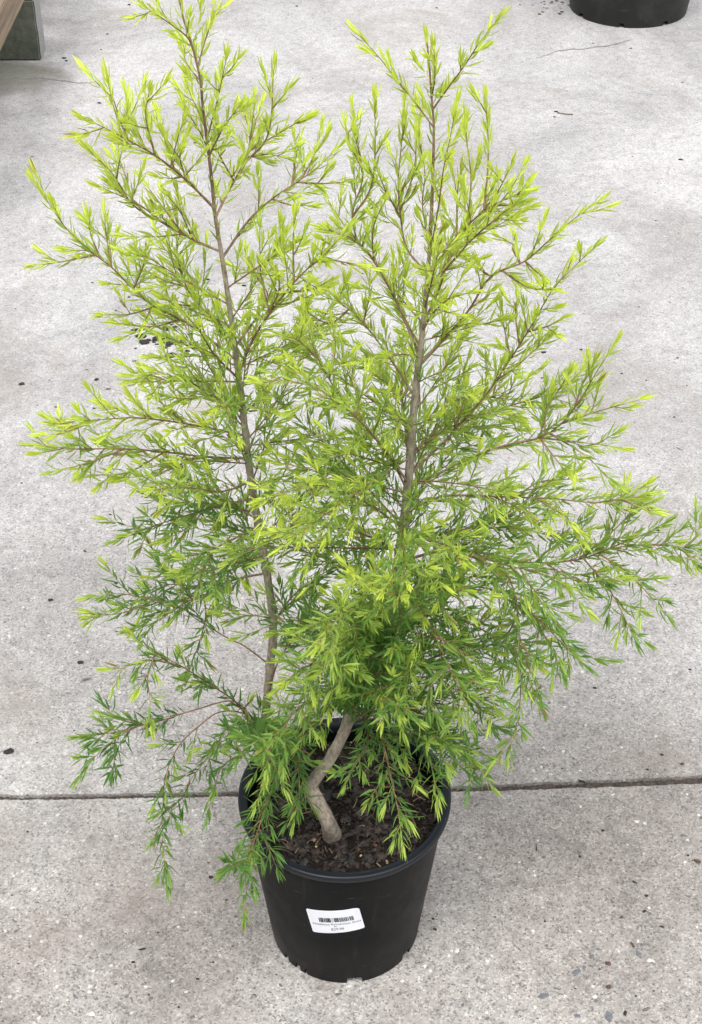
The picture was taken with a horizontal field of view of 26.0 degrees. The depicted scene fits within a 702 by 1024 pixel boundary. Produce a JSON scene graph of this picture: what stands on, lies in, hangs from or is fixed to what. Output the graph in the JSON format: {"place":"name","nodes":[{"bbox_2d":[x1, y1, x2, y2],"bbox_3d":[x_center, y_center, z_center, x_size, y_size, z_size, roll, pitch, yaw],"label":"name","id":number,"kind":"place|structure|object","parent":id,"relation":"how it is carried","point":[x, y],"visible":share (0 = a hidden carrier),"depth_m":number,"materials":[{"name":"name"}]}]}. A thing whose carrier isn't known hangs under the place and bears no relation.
{"place":"outdoors","nodes":[
{"label":"outdoors","id":0,"kind":"place"},
{"bbox_2d":[0,0,701,798],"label":"pavement","id":1,"kind":"structure","parent":0,"point":[632,716],"depth_m":3.51,"materials":[{"name":"concrete"}]},
{"bbox_2d":[3,748,13,753],"bbox_3d":[-0.554,0.387,2.464,0.016,0.004,0.012,8,39,10],"label":"bark chip","id":2,"kind":"object","parent":1,"relation":"on","point":[9,751],"visible":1,"depth_m":2.46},
{"bbox_2d":[0,0,45,59],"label":"display bench","id":3,"kind":"object","parent":1,"relation":"on","point":[21,32],"visible":1,"depth_m":4.70,"materials":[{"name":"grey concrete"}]},
{"bbox_2d":[0,77,85,82],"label":"pavement crack","id":4,"kind":"object","parent":1,"relation":"on","point":[43,78],"visible":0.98,"depth_m":4.64,"materials":[{"name":"grey concrete"}]},
{"bbox_2d":[139,339,148,344],"bbox_3d":[-0.468,-0.386,3.447,0.023,0.007,0.017,-6,38,-7],"label":"bark chip","id":5,"kind":"object","parent":1,"relation":"on","point":[143,341],"visible":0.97,"depth_m":3.44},
{"bbox_2d":[538,39,632,57],"bbox_3d":[0.740,-1.474,4.838,0.363,0.001,0.031,-15,40,-18],"label":"pavement crack","id":6,"kind":"object","parent":1,"relation":"on","point":[590,47],"visible":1,"depth_m":4.84,"materials":[{"name":"grey concrete"}]},
{"bbox_2d":[569,0,689,27],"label":"plant pot","id":7,"kind":"object","parent":1,"relation":"on","point":[639,13],"visible":1,"depth_m":4.96,"materials":[{"name":"plastic"}]},
{"bbox_2d":[0,784,701,1023],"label":"pavement","id":8,"kind":"structure","parent":0,"point":[88,909],"depth_m":2.20,"materials":[{"name":"concrete"}]},
{"bbox_2d":[238,717,450,982],"bbox_3d":[-0.009,0.483,2.123,0.285,0.274,0.285,0,38,0],"label":"plant pot","id":9,"kind":"object","parent":8,"relation":"on","point":[336,927],"visible":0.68,"depth_m":2.04,"materials":[{"name":"black plastic"}]},
{"bbox_2d":[251,739,438,871],"bbox_3d":[-0.009,0.402,2.058,0.254,0.017,0.254,0,38,0],"label":"potting mix","id":10,"kind":"object","parent":9,"relation":"in","point":[359,845],"visible":0.57,"depth_m":2.05,"materials":[{"name":"soil"}]},
{"bbox_2d":[18,0,701,933],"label":"potted shrub","id":11,"kind":"object","parent":10,"relation":"on","point":[362,648],"visible":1,"depth_m":1.67,"materials":[{"name":"green plant"}]},
{"bbox_2d":[0,778,701,799],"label":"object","id":12,"kind":"structure","parent":8,"relation":"on","point":[628,784],"depth_m":2.42,"materials":[{"name":"grey concrete"}]}
]}

